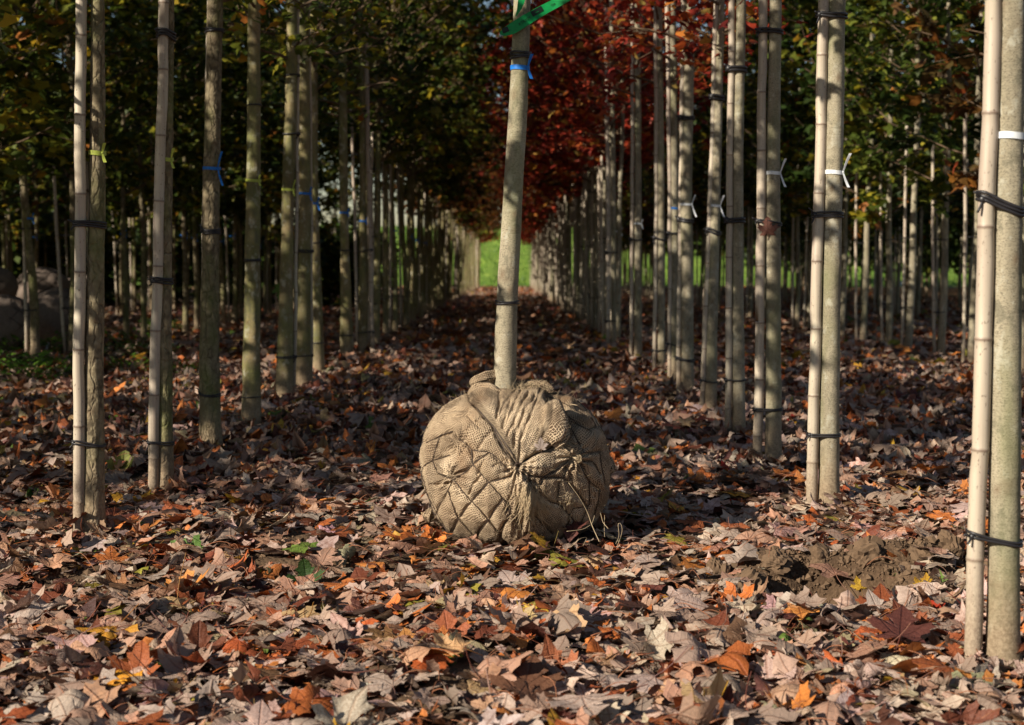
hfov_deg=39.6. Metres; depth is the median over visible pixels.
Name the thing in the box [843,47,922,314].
maple tree
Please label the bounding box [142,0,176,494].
maple tree
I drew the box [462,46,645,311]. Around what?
maple tree
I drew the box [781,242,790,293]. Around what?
maple tree
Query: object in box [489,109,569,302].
maple tree
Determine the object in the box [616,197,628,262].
maple tree
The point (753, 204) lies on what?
maple tree
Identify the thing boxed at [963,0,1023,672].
maple tree
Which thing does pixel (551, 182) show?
maple tree
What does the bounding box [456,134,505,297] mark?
maple tree
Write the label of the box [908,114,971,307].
maple tree
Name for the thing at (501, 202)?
maple tree
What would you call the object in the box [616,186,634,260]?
maple tree
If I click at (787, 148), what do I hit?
maple tree
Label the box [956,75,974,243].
maple tree
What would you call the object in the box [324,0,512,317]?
maple tree
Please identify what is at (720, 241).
maple tree
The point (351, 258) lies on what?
shrub
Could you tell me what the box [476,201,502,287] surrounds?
maple tree
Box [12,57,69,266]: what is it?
maple tree
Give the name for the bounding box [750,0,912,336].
maple tree
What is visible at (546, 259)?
bamboo cane
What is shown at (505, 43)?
maple tree
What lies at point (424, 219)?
bamboo cane
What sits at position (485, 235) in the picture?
maple tree
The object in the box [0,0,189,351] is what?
maple tree
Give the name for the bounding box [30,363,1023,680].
drifted leaves
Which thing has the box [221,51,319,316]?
maple tree
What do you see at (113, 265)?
shrub
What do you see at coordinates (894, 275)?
bamboo cane
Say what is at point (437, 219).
bamboo cane
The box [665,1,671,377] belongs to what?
bamboo cane
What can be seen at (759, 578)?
soil clod
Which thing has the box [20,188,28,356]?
bamboo cane
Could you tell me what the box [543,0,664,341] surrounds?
maple tree
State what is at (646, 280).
maple tree
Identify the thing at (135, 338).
ground plant
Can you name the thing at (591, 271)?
bamboo cane
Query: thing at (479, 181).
maple tree
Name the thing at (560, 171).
maple tree
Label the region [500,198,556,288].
maple tree
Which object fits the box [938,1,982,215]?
maple tree
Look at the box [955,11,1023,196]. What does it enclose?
maple tree
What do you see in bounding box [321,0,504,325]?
maple tree
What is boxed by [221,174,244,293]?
maple tree
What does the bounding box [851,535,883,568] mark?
soil clod
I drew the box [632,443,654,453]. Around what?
maple leaf
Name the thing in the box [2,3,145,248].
maple tree
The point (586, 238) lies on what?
bamboo cane
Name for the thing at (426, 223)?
maple tree
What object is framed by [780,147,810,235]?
maple tree
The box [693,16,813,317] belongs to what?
maple tree
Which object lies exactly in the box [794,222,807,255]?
maple tree
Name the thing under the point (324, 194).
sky
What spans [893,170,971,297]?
maple tree
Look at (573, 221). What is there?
bamboo cane
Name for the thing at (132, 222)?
maple tree
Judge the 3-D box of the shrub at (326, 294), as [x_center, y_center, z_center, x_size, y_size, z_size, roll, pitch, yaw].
[-5.155,-2.591,39.871,2.362,2.600,2.404,0,5,4]
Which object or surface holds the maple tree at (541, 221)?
on the ground at (710, 690)
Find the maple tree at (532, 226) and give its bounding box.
[496,174,556,227]
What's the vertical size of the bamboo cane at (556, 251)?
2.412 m
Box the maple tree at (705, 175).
[693,27,791,254]
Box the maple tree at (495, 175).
[381,81,505,308]
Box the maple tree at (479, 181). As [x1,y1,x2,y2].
[394,10,503,308]
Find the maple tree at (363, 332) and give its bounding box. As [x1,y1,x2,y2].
[286,0,423,352]
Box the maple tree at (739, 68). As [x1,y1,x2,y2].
[688,0,757,434]
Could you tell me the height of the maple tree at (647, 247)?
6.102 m
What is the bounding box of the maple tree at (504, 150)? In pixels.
[490,96,626,205]
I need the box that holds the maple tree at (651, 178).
[645,129,701,235]
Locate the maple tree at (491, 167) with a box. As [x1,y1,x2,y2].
[404,94,508,304]
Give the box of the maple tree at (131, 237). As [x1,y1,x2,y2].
[107,119,140,245]
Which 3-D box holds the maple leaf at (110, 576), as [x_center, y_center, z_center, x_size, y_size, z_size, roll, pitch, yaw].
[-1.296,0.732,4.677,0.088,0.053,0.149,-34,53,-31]
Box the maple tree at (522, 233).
[521,231,556,271]
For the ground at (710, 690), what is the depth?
4.03 m
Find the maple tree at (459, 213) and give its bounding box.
[394,96,503,299]
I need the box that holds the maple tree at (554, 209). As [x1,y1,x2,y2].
[481,101,617,257]
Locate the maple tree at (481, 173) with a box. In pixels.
[414,134,500,215]
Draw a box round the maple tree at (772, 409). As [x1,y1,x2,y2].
[737,0,786,469]
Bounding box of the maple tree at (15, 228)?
[1,38,48,272]
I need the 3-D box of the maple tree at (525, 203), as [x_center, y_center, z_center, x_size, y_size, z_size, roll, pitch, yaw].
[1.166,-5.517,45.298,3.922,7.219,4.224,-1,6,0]
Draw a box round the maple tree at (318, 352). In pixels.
[199,0,384,370]
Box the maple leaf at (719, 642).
[699,638,744,666]
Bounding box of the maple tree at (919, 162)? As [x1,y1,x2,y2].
[801,0,982,352]
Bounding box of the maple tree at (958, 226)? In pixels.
[904,1,983,321]
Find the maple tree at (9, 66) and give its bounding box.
[0,0,38,90]
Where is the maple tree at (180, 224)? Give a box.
[172,102,232,306]
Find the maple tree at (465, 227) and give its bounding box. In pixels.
[423,164,500,296]
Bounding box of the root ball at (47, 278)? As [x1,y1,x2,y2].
[16,267,69,301]
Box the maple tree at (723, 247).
[722,230,755,253]
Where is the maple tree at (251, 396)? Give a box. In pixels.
[204,0,267,425]
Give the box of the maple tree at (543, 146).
[525,1,678,296]
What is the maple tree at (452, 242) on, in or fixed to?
on the ground at (710, 690)
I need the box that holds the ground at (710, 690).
[0,224,1023,724]
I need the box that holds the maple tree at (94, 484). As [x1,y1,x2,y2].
[64,0,106,536]
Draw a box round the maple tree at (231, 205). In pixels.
[134,4,286,216]
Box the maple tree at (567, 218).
[491,25,629,270]
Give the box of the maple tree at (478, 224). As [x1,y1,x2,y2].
[457,146,499,238]
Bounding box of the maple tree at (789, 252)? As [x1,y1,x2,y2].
[781,169,801,277]
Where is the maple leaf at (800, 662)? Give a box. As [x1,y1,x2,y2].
[795,652,812,678]
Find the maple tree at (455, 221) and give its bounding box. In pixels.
[453,158,497,299]
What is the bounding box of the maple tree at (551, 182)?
[482,0,666,310]
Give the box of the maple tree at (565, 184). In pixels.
[490,0,679,250]
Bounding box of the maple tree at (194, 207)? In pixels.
[57,0,266,334]
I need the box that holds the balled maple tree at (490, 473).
[417,0,621,549]
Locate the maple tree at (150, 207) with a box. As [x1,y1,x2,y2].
[105,67,189,312]
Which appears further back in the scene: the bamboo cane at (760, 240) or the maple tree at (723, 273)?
the maple tree at (723, 273)
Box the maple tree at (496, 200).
[450,163,498,242]
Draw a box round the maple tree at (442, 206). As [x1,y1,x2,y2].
[381,44,502,309]
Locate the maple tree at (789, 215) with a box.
[780,91,810,304]
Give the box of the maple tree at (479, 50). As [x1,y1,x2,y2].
[269,0,511,330]
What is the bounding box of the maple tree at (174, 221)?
[146,68,224,309]
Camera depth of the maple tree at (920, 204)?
25.89 m
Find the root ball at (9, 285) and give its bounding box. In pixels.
[0,267,18,295]
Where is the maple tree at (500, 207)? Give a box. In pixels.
[467,159,502,290]
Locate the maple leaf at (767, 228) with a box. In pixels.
[757,216,778,242]
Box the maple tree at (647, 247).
[625,118,666,250]
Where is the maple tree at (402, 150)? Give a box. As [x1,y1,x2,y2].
[270,0,498,342]
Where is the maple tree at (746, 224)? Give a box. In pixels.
[744,161,794,237]
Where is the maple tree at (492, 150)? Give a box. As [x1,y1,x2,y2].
[415,79,504,240]
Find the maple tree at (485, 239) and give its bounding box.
[451,212,499,242]
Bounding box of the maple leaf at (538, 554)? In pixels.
[528,531,560,563]
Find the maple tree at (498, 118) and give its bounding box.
[478,18,653,196]
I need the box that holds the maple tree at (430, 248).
[413,34,504,313]
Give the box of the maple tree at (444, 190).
[330,16,506,241]
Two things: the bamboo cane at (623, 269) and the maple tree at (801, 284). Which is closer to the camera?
the maple tree at (801, 284)
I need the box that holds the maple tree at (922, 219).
[862,0,973,319]
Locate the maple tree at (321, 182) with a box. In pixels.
[268,92,338,307]
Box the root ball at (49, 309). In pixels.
[28,288,85,347]
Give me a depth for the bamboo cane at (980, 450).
3.80 m
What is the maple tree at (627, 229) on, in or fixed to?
on the ground at (710, 690)
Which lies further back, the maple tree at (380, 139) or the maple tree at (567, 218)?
the maple tree at (567, 218)
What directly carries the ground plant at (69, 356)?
on the ground at (710, 690)
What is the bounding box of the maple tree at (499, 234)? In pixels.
[478,222,500,286]
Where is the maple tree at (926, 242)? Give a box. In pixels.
[870,156,950,304]
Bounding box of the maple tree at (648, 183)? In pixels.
[641,147,700,236]
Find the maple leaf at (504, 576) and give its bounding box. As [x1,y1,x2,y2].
[497,570,530,584]
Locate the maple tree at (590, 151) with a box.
[527,0,728,337]
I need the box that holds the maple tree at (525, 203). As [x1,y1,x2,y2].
[522,190,553,251]
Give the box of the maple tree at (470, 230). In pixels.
[460,173,501,280]
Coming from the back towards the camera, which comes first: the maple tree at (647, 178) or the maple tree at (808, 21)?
the maple tree at (647, 178)
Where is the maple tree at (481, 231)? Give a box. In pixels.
[469,180,498,290]
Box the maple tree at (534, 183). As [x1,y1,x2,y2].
[480,104,562,275]
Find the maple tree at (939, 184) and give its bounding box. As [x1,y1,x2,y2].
[844,0,984,354]
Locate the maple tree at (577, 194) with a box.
[479,2,627,319]
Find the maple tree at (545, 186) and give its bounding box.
[483,25,570,195]
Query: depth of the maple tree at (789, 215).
37.93 m
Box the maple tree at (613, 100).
[531,0,705,359]
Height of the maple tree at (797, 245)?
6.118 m
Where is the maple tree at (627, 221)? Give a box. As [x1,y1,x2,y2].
[623,161,666,263]
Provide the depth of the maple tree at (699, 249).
58.64 m
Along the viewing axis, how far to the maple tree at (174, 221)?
33.89 m
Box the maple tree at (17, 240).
[0,133,69,253]
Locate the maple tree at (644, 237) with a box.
[616,165,667,248]
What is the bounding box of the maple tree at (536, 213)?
[522,173,569,219]
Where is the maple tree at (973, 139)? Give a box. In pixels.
[873,0,984,362]
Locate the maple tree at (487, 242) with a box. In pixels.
[476,214,501,286]
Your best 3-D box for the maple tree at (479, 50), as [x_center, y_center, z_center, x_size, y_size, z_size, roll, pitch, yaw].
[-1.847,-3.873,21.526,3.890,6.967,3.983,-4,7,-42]
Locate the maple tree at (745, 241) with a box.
[744,167,755,297]
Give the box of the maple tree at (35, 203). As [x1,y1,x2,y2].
[0,0,87,267]
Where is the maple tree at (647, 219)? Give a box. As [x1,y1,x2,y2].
[641,120,702,235]
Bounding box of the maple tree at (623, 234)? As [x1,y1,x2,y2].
[616,178,629,243]
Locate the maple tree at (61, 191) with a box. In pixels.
[0,1,74,268]
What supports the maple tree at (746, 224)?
on the ground at (710, 690)
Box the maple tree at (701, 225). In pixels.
[663,64,752,228]
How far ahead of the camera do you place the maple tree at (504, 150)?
35.10 m
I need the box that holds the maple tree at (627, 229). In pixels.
[622,120,666,299]
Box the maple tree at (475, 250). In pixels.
[451,177,503,289]
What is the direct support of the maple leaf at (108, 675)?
on the ground at (710, 690)
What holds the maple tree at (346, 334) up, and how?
on the ground at (710, 690)
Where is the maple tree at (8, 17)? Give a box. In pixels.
[0,0,20,53]
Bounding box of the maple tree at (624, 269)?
[616,187,627,292]
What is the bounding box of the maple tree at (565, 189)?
[490,8,624,314]
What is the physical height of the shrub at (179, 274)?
2.436 m
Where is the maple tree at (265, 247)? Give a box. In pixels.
[220,9,321,314]
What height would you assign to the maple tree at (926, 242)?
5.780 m
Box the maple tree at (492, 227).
[471,178,502,291]
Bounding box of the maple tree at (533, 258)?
[497,176,534,289]
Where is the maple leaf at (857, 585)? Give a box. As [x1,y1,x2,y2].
[850,576,865,593]
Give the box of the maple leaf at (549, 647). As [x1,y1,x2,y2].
[537,633,577,676]
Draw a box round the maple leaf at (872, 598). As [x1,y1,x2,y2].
[865,589,892,615]
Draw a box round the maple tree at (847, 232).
[842,116,863,309]
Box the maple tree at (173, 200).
[125,70,179,221]
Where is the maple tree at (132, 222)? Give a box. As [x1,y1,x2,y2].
[105,97,181,312]
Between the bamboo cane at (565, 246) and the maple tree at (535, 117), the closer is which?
the maple tree at (535, 117)
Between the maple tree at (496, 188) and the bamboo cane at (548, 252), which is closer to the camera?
the bamboo cane at (548, 252)
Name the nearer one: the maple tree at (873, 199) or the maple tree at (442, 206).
the maple tree at (873, 199)
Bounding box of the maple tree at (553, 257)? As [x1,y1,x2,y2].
[494,134,556,294]
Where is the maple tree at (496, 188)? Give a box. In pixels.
[463,158,501,293]
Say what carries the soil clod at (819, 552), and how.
on the ground at (710, 690)
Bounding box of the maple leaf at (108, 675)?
[54,668,118,690]
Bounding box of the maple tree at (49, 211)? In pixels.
[32,177,69,270]
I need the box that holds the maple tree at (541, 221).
[522,180,572,225]
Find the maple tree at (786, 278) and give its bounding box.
[749,141,809,301]
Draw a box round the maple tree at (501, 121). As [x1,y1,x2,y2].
[493,38,626,248]
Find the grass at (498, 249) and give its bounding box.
[109,220,967,286]
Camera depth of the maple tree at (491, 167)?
38.80 m
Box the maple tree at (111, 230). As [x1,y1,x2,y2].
[51,24,149,242]
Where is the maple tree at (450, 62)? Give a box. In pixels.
[318,0,511,336]
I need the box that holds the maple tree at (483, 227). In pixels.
[469,179,500,253]
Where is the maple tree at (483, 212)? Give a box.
[423,93,503,298]
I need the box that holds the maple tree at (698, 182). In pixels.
[692,47,790,237]
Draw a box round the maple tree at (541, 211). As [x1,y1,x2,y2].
[497,102,556,299]
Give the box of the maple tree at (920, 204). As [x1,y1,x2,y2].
[878,10,982,319]
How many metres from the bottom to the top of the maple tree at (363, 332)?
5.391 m
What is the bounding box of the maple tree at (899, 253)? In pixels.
[853,33,973,316]
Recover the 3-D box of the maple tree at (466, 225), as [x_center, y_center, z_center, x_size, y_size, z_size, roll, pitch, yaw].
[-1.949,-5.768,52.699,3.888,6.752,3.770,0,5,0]
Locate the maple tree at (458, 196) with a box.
[415,34,502,309]
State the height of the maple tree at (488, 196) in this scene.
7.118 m
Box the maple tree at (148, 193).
[72,0,246,201]
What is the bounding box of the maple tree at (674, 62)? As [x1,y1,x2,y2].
[594,0,751,380]
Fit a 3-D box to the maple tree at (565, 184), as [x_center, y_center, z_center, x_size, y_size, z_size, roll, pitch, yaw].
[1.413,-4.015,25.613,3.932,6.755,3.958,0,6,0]
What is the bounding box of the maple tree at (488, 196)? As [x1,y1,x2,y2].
[464,146,505,225]
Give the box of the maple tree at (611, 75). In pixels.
[588,0,726,374]
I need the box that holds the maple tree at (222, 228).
[172,171,228,305]
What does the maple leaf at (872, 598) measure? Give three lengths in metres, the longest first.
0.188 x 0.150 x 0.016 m
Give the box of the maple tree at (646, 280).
[616,168,666,296]
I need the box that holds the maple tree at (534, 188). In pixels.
[479,85,616,265]
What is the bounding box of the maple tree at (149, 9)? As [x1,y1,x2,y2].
[18,0,197,216]
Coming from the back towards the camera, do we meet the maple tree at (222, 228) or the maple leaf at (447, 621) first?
the maple tree at (222, 228)
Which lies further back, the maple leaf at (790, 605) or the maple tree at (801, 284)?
the maple tree at (801, 284)
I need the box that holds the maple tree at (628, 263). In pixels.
[616,186,629,294]
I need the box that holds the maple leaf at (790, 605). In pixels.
[787,603,814,624]
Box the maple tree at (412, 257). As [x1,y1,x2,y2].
[321,0,493,325]
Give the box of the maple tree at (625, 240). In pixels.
[616,190,648,295]
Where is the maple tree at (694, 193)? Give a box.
[664,54,753,224]
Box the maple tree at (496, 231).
[479,212,501,285]
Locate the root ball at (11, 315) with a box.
[0,294,29,350]
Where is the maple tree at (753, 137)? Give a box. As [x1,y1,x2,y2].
[743,0,901,327]
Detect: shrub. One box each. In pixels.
[0,217,50,278]
[8,237,53,269]
[31,218,132,307]
[69,239,136,294]
[104,234,146,305]
[115,235,193,300]
[127,229,201,304]
[175,226,232,295]
[187,233,273,304]
[232,220,293,303]
[261,230,330,303]
[293,225,358,300]
[298,230,381,306]
[322,227,401,305]
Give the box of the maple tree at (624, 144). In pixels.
[501,0,782,342]
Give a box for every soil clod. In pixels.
[706,556,730,574]
[723,582,759,598]
[739,567,768,599]
[760,549,792,574]
[809,542,830,572]
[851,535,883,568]
[895,562,916,580]
[909,542,931,561]
[934,529,965,560]
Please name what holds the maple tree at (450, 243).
on the ground at (710, 690)
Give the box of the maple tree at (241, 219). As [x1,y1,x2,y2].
[144,1,284,320]
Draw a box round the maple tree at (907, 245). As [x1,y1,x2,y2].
[870,114,909,301]
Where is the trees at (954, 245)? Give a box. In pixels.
[7,66,973,298]
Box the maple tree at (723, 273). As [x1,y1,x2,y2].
[698,235,725,294]
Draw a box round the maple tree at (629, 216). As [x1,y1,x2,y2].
[622,185,634,241]
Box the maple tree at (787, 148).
[744,4,922,239]
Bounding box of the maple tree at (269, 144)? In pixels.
[172,2,286,326]
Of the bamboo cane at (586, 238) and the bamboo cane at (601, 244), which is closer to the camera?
the bamboo cane at (601, 244)
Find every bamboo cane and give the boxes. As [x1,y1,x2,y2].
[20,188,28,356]
[52,158,66,353]
[64,185,67,277]
[72,0,86,533]
[86,104,88,262]
[111,211,117,316]
[128,218,131,311]
[147,201,149,310]
[148,0,168,491]
[150,135,153,205]
[199,0,207,408]
[222,168,229,323]
[260,229,261,302]
[274,191,277,314]
[293,0,299,389]
[309,0,312,384]
[350,109,357,348]
[364,32,374,348]
[368,132,373,340]
[370,136,373,287]
[382,155,383,266]
[389,151,391,331]
[395,155,402,324]
[397,163,401,329]
[418,188,419,311]
[419,227,419,306]
[424,190,424,244]
[432,215,432,252]
[436,197,437,238]
[445,211,447,300]
[455,219,456,292]
[476,239,476,277]
[529,246,530,285]
[539,229,540,276]
[539,238,540,292]
[541,226,542,296]
[543,229,543,275]
[544,227,544,257]
[545,225,546,296]
[547,227,548,277]
[548,212,551,300]
[555,217,556,291]
[556,196,557,306]
[556,234,556,268]
[558,206,559,304]
[559,211,562,307]
[559,228,561,308]
[562,197,563,310]
[564,194,565,308]
[564,242,564,300]
[570,206,571,311]
[572,184,573,259]
[572,186,576,317]
[573,193,576,301]
[579,188,582,318]
[582,165,586,324]
[582,172,586,319]
[583,184,588,325]
[590,158,593,328]
[597,156,600,324]
[598,165,600,331]
[600,155,603,335]
[604,8,609,342]
[609,152,610,324]
[623,247,623,292]
[626,231,626,291]
[629,3,633,357]
[633,252,633,282]
[643,247,644,295]
[649,215,649,298]
[652,6,657,369]
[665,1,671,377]
[676,0,685,389]
[696,199,697,307]
[699,0,717,412]
[702,219,706,310]
[724,0,734,429]
[746,170,749,317]
[748,238,749,299]
[752,0,767,461]
[782,214,786,301]
[791,196,794,328]
[803,149,809,330]
[806,0,828,508]
[854,169,857,337]
[873,229,876,313]
[875,241,877,293]
[879,171,883,341]
[893,206,896,314]
[900,124,907,344]
[931,145,935,352]
[935,196,937,320]
[961,92,966,362]
[964,0,1001,658]
[966,159,967,271]
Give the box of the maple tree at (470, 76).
[318,0,510,331]
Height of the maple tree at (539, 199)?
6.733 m
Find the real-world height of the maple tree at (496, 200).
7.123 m
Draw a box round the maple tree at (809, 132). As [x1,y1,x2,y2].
[724,0,943,338]
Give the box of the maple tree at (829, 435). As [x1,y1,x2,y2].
[804,0,851,510]
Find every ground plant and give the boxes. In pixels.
[0,334,66,353]
[0,349,51,372]
[0,352,72,381]
[24,330,84,351]
[32,352,84,370]
[104,339,148,354]
[104,352,148,371]
[105,327,131,340]
[109,328,149,345]
[125,342,184,354]
[138,317,181,330]
[172,357,198,373]
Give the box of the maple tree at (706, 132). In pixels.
[692,53,768,224]
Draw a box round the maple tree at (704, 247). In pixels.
[694,232,722,267]
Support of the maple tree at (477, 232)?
on the ground at (710, 690)
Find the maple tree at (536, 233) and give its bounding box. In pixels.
[523,225,540,292]
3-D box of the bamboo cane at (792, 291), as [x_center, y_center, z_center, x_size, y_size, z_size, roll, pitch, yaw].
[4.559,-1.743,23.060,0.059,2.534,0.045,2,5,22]
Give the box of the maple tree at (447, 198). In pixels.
[324,56,501,293]
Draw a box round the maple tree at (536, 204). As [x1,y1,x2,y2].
[487,73,569,303]
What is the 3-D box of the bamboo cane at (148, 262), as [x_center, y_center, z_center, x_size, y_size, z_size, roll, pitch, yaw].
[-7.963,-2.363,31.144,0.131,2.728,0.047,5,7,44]
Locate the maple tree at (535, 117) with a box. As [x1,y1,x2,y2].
[434,0,711,318]
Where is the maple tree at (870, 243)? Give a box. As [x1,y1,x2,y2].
[861,151,908,299]
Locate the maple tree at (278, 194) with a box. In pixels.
[222,8,294,319]
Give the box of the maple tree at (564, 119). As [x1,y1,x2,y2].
[483,0,710,248]
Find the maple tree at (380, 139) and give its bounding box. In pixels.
[261,0,532,343]
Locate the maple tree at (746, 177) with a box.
[704,0,816,210]
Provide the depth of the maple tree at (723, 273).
52.90 m
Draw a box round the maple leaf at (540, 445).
[534,437,547,452]
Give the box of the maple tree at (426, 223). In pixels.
[346,3,510,313]
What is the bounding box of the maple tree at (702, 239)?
[664,110,747,309]
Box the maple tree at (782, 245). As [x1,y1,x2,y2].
[744,179,791,253]
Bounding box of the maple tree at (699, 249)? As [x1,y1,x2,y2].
[694,235,703,290]
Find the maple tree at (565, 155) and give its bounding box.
[467,0,708,327]
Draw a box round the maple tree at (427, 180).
[323,20,490,315]
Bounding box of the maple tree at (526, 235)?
[499,173,538,264]
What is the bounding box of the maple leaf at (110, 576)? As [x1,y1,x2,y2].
[103,569,133,589]
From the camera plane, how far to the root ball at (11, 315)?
15.27 m
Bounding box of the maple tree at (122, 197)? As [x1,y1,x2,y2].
[39,0,241,344]
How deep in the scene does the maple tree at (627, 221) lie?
46.44 m
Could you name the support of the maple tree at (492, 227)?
on the ground at (710, 690)
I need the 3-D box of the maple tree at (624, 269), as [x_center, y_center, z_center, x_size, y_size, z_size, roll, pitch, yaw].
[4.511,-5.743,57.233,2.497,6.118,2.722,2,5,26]
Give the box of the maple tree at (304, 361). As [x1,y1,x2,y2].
[204,0,378,388]
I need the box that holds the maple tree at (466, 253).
[463,181,499,293]
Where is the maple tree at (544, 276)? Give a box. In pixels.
[496,140,552,296]
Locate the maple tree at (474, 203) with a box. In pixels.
[414,101,507,302]
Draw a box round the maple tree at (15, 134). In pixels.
[0,0,111,357]
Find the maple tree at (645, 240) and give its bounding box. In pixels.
[622,161,664,296]
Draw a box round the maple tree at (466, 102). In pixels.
[322,0,510,328]
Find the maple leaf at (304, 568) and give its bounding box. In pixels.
[285,558,325,582]
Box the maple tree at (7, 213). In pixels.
[0,98,38,217]
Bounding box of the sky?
[18,0,984,227]
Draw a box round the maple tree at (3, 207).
[0,44,33,228]
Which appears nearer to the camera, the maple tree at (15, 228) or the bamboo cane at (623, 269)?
the maple tree at (15, 228)
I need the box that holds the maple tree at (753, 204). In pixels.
[700,0,809,320]
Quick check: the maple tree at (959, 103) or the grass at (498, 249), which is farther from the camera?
the grass at (498, 249)
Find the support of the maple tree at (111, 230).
on the ground at (710, 690)
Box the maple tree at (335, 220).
[318,92,373,300]
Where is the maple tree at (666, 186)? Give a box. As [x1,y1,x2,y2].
[649,98,705,230]
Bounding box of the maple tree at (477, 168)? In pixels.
[394,122,506,285]
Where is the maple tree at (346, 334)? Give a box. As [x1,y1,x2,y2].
[262,0,421,353]
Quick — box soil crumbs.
[2,451,987,720]
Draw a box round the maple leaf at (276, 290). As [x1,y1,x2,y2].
[271,280,278,298]
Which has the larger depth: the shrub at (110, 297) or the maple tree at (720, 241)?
the shrub at (110, 297)
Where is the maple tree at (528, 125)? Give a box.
[494,11,649,301]
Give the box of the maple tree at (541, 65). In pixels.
[482,0,679,293]
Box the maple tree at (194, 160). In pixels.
[53,0,276,338]
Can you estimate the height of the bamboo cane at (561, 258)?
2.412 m
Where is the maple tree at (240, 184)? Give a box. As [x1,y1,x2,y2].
[127,0,277,329]
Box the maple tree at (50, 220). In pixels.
[0,16,120,272]
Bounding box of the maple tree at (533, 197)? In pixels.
[503,102,561,304]
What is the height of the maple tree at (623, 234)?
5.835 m
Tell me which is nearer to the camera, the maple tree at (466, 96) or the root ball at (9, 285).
the root ball at (9, 285)
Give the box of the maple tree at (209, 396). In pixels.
[195,0,323,447]
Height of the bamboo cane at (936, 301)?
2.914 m
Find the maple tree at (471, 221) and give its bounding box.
[456,139,502,296]
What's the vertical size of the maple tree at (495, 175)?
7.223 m
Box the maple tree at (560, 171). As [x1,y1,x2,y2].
[505,0,666,323]
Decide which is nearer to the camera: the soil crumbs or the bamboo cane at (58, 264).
the soil crumbs
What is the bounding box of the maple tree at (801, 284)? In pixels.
[784,210,810,294]
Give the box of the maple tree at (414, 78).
[238,0,463,319]
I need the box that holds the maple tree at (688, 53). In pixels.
[595,0,758,393]
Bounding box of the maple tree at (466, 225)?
[460,175,501,295]
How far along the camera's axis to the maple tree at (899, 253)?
29.02 m
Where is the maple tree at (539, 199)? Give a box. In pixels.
[493,63,617,308]
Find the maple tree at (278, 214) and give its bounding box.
[224,54,334,311]
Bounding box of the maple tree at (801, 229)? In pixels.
[782,86,844,236]
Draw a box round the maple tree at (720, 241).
[664,66,755,311]
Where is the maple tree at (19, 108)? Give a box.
[0,0,105,189]
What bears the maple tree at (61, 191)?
on the ground at (710, 690)
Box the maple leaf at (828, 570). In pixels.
[808,557,852,589]
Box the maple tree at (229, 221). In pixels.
[198,105,243,297]
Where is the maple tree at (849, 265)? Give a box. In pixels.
[847,230,871,299]
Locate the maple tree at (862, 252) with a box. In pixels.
[842,47,902,309]
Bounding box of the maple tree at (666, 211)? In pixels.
[653,96,707,280]
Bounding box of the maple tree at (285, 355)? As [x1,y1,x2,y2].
[222,0,418,396]
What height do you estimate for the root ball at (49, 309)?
0.734 m
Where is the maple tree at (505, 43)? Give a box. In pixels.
[473,0,751,332]
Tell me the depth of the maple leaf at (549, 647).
3.86 m
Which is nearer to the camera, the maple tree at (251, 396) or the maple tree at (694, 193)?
the maple tree at (251, 396)
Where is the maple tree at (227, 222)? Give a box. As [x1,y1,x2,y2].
[176,173,237,235]
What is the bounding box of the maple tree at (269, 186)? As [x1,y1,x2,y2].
[152,1,284,323]
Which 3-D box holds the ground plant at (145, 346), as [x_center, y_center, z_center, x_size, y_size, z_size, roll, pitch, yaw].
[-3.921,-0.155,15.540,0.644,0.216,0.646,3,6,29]
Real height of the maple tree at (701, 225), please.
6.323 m
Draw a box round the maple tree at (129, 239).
[86,37,155,314]
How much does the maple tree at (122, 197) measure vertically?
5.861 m
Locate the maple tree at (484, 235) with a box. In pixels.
[475,184,501,287]
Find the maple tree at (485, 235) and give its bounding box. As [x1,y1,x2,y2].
[474,199,501,253]
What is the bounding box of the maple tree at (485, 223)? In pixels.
[451,172,502,288]
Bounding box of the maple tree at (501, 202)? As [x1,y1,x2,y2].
[496,163,572,292]
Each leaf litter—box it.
[0,285,973,368]
[0,353,1023,474]
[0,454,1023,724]
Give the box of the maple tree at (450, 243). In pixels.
[450,116,505,300]
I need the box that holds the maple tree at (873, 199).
[767,0,984,343]
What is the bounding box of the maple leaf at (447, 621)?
[423,610,471,639]
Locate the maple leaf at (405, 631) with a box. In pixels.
[397,627,414,638]
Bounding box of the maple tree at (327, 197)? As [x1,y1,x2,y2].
[276,113,356,240]
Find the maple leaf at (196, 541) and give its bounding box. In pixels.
[170,534,203,552]
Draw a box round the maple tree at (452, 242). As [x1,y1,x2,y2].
[451,101,507,299]
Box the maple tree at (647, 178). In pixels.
[641,112,702,223]
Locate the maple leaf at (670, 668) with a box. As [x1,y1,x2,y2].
[668,647,706,675]
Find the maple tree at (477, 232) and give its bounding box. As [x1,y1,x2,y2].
[471,165,503,272]
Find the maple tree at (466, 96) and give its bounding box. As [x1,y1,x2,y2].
[333,0,512,320]
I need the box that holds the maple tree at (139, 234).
[107,120,152,237]
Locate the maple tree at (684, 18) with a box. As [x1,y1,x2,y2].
[656,0,813,407]
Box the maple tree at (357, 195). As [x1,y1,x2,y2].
[321,119,381,230]
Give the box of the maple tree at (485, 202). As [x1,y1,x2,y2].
[460,176,502,230]
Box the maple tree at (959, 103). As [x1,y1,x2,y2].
[855,1,1023,372]
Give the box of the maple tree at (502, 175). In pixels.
[497,163,553,296]
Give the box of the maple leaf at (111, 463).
[106,450,133,469]
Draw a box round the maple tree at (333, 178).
[244,81,338,244]
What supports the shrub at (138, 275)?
on the ground at (710, 690)
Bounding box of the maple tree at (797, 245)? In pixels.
[724,0,869,328]

